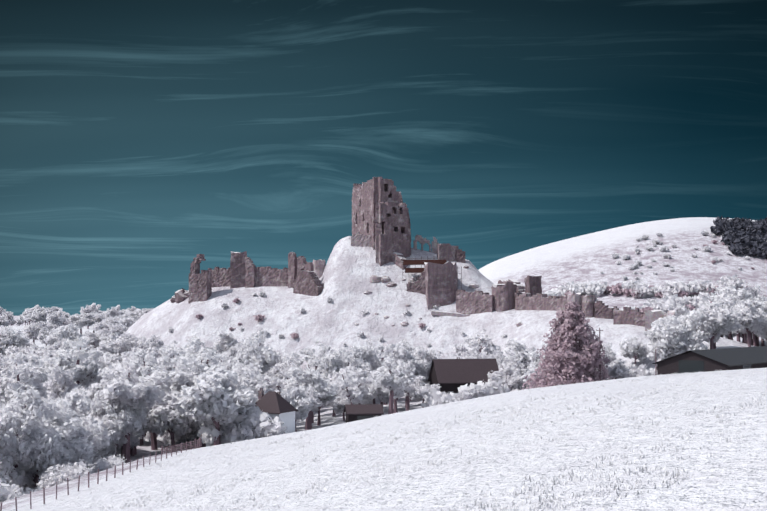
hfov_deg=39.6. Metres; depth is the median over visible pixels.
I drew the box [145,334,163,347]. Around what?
ash tree
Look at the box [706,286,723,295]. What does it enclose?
pink tree
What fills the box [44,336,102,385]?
ash tree
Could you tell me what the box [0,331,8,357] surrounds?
oak tree
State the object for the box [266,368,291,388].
sparse tree
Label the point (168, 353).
ash tree
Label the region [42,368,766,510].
field grass tufts
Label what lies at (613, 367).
round tree
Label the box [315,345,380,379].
oak tree
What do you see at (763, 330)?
round tree
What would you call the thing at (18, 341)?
ash tree
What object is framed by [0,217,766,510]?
ground
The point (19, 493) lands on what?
tree
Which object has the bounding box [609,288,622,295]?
pink tree
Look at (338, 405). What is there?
round tree
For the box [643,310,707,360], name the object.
oak tree
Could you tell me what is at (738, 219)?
dark bush
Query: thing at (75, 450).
tree
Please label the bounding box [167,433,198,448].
bush
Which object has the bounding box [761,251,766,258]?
dark bush
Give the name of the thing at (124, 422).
tree
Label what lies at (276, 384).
sparse tree
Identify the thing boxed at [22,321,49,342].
oak tree
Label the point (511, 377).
round tree
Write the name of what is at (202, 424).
round tree
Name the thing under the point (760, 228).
dark bush
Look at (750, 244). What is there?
dark bush
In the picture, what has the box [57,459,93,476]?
bush
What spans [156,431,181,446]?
bush
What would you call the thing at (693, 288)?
bush
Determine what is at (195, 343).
ash tree
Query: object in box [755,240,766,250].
dark bush
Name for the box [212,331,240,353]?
oak tree
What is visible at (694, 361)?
barn
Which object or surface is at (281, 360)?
round tree
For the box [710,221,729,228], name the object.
dark bush
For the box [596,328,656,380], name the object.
telegraph poles
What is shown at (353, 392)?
sparse tree
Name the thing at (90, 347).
tree
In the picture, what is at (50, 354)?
oak tree
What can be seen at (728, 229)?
dark bush
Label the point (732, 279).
bush
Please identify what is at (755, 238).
dark bush
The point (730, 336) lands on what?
oak tree
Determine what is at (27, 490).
tree
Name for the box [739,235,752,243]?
dark bush
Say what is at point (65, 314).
oak tree
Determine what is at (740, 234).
dark bush
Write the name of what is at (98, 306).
oak tree
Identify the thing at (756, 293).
oak tree
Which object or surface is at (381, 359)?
sparse tree
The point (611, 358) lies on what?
oak tree
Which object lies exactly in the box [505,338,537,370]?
oak tree
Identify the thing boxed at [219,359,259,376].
oak tree
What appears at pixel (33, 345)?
oak tree
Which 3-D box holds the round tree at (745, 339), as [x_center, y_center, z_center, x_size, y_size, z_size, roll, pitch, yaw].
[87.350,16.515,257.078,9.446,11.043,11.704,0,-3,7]
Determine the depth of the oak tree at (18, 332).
454.59 m
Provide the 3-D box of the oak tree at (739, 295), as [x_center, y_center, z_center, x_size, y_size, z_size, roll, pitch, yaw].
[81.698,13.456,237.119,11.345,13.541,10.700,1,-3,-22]
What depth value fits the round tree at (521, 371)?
205.44 m
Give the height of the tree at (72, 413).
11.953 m
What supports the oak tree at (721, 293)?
on the ground
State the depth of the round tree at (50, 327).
562.23 m
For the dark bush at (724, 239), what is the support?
on the ground
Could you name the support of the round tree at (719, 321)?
on the ground
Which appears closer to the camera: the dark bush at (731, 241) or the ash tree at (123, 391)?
the ash tree at (123, 391)
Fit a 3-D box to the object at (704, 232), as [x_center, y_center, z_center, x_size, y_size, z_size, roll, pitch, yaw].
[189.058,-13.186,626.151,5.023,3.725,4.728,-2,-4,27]
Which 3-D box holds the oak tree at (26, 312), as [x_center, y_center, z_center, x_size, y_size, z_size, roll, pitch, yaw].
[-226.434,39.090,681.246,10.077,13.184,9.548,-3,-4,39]
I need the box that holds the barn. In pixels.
[653,346,766,374]
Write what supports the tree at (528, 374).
on the ground
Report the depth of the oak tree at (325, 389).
180.50 m
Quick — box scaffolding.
[402,256,461,289]
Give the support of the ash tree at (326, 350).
on the ground
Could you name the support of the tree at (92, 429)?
on the ground
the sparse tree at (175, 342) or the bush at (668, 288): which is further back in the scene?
the bush at (668, 288)
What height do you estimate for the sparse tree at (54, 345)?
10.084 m
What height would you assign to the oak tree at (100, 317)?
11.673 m
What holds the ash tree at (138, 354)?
on the ground
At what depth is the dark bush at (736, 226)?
632.77 m
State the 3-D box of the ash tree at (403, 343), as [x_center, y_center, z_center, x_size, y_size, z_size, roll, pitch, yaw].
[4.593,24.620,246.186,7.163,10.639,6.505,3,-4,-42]
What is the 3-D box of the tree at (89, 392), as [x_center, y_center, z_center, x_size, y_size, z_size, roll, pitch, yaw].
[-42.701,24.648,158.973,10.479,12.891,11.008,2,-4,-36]
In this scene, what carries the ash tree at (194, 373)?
on the ground
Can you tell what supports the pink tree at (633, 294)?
on the ground
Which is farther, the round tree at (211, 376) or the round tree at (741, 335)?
the round tree at (741, 335)
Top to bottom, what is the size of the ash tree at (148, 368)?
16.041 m
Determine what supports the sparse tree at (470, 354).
on the ground
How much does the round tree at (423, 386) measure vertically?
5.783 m
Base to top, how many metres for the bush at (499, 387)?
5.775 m
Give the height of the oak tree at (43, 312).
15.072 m
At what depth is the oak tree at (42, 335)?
501.58 m
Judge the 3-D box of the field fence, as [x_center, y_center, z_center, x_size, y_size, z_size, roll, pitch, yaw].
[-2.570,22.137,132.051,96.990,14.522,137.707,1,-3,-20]
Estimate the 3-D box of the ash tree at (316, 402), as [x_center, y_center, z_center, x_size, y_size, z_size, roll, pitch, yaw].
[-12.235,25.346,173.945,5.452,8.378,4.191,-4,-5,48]
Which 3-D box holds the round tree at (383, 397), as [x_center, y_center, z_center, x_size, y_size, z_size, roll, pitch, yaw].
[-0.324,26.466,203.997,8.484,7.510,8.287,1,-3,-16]
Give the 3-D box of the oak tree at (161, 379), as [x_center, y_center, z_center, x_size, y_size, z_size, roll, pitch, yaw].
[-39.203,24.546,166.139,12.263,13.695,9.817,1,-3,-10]
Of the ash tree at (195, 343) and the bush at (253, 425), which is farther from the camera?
the ash tree at (195, 343)
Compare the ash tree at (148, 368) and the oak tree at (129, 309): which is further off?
the oak tree at (129, 309)
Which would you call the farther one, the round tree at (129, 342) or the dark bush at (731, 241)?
the dark bush at (731, 241)
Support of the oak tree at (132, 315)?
on the ground
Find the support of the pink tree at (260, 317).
on the ground
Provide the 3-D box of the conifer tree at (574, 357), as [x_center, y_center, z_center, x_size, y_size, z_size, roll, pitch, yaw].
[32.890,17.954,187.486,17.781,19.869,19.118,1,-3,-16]
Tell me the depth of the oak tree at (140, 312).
615.95 m
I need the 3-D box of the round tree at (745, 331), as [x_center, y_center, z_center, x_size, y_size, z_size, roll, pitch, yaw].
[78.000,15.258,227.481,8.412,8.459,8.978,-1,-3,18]
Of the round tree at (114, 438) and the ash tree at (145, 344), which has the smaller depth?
the round tree at (114, 438)
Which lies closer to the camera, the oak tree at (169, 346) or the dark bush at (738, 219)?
the oak tree at (169, 346)
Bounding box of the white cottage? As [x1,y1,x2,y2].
[255,388,298,433]
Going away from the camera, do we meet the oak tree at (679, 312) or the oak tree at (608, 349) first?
the oak tree at (608, 349)
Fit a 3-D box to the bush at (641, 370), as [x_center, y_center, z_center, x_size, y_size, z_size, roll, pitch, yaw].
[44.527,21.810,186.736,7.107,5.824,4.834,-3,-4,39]
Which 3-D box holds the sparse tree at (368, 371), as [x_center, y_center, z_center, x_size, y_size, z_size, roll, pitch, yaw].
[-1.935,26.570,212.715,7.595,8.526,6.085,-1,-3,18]
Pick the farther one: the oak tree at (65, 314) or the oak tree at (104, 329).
the oak tree at (65, 314)
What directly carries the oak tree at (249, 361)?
on the ground
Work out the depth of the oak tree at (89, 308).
636.57 m
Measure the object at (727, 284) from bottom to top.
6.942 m
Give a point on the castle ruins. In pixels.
(381, 224)
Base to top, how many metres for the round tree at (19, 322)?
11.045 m
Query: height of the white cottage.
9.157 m
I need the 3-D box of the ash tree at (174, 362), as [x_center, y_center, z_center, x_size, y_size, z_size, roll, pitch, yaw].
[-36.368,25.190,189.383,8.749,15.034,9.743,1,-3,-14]
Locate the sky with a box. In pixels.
[0,0,766,315]
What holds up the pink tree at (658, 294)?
on the ground
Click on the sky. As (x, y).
(139, 139)
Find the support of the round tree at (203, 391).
on the ground
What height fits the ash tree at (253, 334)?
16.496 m
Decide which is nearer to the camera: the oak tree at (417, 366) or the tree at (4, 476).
the tree at (4, 476)
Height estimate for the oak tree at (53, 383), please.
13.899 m
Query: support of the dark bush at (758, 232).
on the ground
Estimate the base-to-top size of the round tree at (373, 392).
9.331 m
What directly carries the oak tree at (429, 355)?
on the ground
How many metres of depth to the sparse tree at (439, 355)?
237.27 m
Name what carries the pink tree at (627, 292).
on the ground
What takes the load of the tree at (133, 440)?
on the ground
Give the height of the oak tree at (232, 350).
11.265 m
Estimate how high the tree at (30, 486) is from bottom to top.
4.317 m
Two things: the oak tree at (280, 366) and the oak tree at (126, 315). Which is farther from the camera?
the oak tree at (126, 315)
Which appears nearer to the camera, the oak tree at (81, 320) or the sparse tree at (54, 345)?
the sparse tree at (54, 345)
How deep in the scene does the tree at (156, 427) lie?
162.44 m
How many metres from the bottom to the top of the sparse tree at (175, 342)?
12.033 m
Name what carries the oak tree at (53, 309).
on the ground
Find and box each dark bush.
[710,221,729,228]
[711,224,727,235]
[713,216,730,224]
[721,227,738,234]
[721,234,741,242]
[722,230,736,236]
[722,236,740,245]
[723,221,743,230]
[730,244,744,251]
[731,247,745,255]
[733,217,745,222]
[734,231,751,240]
[738,239,761,250]
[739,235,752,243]
[741,221,762,232]
[743,236,763,244]
[745,247,760,257]
[746,224,766,235]
[751,231,765,239]
[753,233,766,237]
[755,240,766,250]
[757,238,766,245]
[758,247,766,257]
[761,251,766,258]
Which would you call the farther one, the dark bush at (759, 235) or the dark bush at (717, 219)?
the dark bush at (717, 219)
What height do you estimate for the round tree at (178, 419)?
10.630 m
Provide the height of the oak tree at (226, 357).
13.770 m
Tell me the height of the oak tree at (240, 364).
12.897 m
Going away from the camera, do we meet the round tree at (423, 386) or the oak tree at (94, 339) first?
the round tree at (423, 386)
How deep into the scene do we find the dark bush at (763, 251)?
579.83 m
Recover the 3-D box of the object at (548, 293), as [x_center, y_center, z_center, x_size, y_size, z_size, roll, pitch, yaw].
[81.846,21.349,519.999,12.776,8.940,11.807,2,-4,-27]
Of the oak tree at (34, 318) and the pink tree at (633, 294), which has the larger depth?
the oak tree at (34, 318)
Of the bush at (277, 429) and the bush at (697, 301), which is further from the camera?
the bush at (697, 301)
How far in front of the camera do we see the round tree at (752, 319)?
216.13 m
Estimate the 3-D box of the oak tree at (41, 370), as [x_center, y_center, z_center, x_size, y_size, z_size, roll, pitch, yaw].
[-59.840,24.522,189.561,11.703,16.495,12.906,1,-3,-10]
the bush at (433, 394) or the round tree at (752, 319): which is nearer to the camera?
the bush at (433, 394)
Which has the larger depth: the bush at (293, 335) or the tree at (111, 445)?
the bush at (293, 335)
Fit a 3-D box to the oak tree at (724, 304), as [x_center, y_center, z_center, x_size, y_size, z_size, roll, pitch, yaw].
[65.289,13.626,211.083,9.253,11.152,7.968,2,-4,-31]
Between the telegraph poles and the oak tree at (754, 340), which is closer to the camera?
the telegraph poles
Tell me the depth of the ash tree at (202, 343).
248.95 m
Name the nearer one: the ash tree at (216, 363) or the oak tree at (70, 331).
the ash tree at (216, 363)
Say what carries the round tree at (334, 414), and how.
on the ground
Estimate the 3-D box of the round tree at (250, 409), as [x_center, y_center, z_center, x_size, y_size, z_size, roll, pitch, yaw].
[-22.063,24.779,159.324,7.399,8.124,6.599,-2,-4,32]
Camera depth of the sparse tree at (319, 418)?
188.72 m
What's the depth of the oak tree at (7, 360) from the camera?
238.84 m
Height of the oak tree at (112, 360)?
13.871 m
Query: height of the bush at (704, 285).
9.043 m
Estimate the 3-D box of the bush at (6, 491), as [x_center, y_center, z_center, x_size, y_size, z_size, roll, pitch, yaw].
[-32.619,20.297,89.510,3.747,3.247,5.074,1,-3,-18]
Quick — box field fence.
[0,426,326,510]
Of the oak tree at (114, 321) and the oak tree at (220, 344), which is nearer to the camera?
the oak tree at (220, 344)
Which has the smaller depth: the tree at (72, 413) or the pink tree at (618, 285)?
the tree at (72, 413)
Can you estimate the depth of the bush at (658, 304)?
469.78 m
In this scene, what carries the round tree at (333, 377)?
on the ground
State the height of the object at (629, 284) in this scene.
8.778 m
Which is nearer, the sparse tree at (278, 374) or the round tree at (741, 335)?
the sparse tree at (278, 374)
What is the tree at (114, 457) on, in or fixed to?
on the ground
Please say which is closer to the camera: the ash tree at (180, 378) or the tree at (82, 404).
the tree at (82, 404)
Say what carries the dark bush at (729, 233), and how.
on the ground
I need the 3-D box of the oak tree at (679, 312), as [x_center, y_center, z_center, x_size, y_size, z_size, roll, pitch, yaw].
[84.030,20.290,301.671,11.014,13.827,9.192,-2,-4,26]
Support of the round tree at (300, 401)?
on the ground
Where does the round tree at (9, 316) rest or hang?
on the ground
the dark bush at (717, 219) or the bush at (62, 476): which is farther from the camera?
the dark bush at (717, 219)
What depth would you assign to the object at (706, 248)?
589.11 m
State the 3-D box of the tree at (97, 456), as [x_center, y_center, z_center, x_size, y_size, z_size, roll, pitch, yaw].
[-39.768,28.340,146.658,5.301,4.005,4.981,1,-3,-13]
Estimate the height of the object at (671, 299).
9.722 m
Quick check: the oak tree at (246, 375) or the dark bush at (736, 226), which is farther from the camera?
the dark bush at (736, 226)
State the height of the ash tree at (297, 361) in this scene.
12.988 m
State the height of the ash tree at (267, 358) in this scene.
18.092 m
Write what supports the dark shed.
on the ground
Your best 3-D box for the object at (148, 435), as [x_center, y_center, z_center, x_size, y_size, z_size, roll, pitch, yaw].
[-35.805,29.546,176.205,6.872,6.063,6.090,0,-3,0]
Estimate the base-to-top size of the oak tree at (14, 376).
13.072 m
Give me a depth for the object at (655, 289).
508.08 m
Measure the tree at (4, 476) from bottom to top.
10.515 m
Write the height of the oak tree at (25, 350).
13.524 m
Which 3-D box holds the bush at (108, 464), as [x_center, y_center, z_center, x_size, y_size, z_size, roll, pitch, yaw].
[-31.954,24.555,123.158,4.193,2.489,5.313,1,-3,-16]
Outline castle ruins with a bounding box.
[170,177,674,330]
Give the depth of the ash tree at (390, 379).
186.72 m
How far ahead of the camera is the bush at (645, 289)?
508.37 m
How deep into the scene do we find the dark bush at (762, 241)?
596.24 m
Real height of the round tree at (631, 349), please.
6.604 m
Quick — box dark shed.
[343,404,383,422]
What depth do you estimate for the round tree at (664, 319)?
206.75 m
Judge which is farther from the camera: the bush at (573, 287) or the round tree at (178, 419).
the bush at (573, 287)
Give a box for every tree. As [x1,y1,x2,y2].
[0,312,13,320]
[0,316,8,326]
[0,325,28,354]
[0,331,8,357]
[0,351,48,402]
[0,353,4,376]
[0,374,16,405]
[0,383,64,487]
[0,467,10,484]
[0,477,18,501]
[1,353,48,368]
[3,485,24,498]
[5,345,57,357]
[14,329,21,337]
[15,407,94,490]
[16,319,23,325]
[16,487,40,496]
[19,348,79,385]
[20,479,44,492]
[21,339,41,353]
[22,307,33,322]
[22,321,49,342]
[23,314,42,322]
[32,305,49,321]
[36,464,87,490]
[37,329,50,345]
[38,342,62,355]
[39,349,83,358]
[41,366,82,400]
[43,337,68,350]
[43,398,93,448]
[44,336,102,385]
[45,386,106,442]
[46,309,62,326]
[46,322,57,332]
[46,324,81,346]
[47,306,61,314]
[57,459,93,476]
[60,414,111,465]
[61,379,111,418]
[62,311,70,325]
[66,312,96,334]
[79,302,95,328]
[83,330,100,347]
[83,345,99,360]
[83,349,103,362]
[84,368,127,389]
[85,448,111,467]
[88,353,111,359]
[89,322,127,339]
[90,313,107,325]
[90,390,148,455]
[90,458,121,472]
[93,360,164,462]
[94,417,121,451]
[96,304,102,312]
[97,441,115,454]
[98,332,118,350]
[98,350,148,378]
[100,332,143,358]
[101,316,120,327]
[103,454,126,464]
[106,305,120,317]
[114,312,128,318]
[115,346,171,370]
[117,430,142,450]
[118,317,137,328]
[123,306,135,316]
[125,348,162,376]
[127,311,141,323]
[130,369,170,454]
[131,410,168,455]
[132,308,153,315]
[132,336,153,356]
[138,353,170,449]
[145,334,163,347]
[146,390,195,451]
[154,346,185,370]
[160,344,184,361]
[165,340,177,349]
[166,422,199,447]
[167,347,236,446]
[170,355,199,397]
[174,371,253,445]
[175,347,225,369]
[178,336,217,361]
[186,340,205,352]
[189,359,225,375]
[189,371,255,444]
[195,421,207,427]
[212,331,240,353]
[219,352,233,363]
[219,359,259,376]
[222,343,264,356]
[223,397,260,426]
[231,362,253,370]
[231,363,272,395]
[232,359,265,378]
[233,332,280,373]
[244,331,265,355]
[253,314,264,321]
[262,363,295,393]
[265,366,281,378]
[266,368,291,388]
[268,363,283,376]
[275,385,313,431]
[276,353,282,363]
[278,352,303,377]
[280,366,339,429]
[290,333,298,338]
[299,340,329,369]
[302,355,323,374]
[305,385,321,429]
[312,347,334,364]
[312,401,333,425]
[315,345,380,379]
[327,367,354,382]
[330,395,358,420]
[331,380,340,415]
[332,364,371,403]
[337,368,381,403]
[361,339,386,365]
[366,367,375,403]
[368,357,380,374]
[369,357,415,413]
[372,377,393,406]
[376,366,410,412]
[380,343,430,406]
[396,339,421,354]
[396,367,425,410]
[409,381,440,407]
[416,347,439,384]
[437,351,456,358]
[457,340,490,358]
[463,329,494,353]
[487,366,522,390]
[489,346,505,360]
[496,348,528,371]
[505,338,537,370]
[510,367,527,389]
[515,367,546,389]
[522,301,609,389]
[527,350,545,371]
[601,349,614,364]
[601,358,629,379]
[602,342,615,361]
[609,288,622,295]
[612,283,621,288]
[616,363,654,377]
[619,336,648,365]
[622,289,631,296]
[629,288,643,297]
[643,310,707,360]
[651,315,694,326]
[654,292,662,297]
[666,303,688,316]
[675,291,691,297]
[685,304,694,310]
[689,301,742,348]
[701,296,740,348]
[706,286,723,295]
[714,286,739,341]
[722,331,741,339]
[723,286,766,344]
[727,332,752,342]
[728,282,766,339]
[730,330,746,343]
[733,299,766,346]
[736,315,766,338]
[753,333,756,345]
[758,321,766,342]
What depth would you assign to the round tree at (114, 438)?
150.18 m
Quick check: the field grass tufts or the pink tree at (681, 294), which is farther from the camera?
the pink tree at (681, 294)
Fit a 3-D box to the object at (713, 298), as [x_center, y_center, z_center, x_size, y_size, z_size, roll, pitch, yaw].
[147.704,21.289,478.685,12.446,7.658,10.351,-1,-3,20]
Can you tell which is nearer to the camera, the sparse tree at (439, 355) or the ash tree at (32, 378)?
the ash tree at (32, 378)
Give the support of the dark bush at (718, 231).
on the ground
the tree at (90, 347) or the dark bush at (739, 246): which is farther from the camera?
the dark bush at (739, 246)
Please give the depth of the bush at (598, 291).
523.02 m
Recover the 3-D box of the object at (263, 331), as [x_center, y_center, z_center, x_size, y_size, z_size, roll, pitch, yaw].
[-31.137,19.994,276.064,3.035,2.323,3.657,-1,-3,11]
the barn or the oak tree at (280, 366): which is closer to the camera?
the barn
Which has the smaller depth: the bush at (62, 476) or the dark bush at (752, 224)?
the bush at (62, 476)
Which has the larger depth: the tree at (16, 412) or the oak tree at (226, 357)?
the oak tree at (226, 357)
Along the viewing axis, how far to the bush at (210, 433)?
158.29 m
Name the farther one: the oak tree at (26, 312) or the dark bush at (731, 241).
the oak tree at (26, 312)
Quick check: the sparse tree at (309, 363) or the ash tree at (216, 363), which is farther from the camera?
the sparse tree at (309, 363)
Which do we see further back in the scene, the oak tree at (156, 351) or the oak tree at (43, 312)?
the oak tree at (43, 312)
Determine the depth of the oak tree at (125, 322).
516.32 m
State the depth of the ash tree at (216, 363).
198.75 m
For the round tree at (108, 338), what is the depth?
288.09 m
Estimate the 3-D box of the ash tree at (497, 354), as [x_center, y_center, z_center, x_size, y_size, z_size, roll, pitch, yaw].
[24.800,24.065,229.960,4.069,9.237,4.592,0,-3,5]
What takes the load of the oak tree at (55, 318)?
on the ground
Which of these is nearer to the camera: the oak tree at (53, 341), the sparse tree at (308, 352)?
the sparse tree at (308, 352)
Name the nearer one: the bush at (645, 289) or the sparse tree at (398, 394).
the sparse tree at (398, 394)
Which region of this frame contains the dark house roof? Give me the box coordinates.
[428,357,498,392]
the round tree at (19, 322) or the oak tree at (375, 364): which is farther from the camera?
the round tree at (19, 322)
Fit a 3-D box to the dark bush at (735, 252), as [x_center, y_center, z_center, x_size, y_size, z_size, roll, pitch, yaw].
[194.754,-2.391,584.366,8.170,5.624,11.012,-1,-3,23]
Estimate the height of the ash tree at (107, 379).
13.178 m
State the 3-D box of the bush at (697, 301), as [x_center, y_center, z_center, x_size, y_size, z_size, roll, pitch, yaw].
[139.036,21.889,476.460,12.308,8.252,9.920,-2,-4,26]
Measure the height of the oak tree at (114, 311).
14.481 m
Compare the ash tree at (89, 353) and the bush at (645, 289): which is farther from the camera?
the bush at (645, 289)
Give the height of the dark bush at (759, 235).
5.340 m
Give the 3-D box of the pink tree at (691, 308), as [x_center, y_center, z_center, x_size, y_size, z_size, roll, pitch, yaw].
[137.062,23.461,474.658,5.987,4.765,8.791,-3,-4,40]
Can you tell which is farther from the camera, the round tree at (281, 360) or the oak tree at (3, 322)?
the oak tree at (3, 322)
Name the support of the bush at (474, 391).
on the ground
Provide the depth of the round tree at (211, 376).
156.37 m

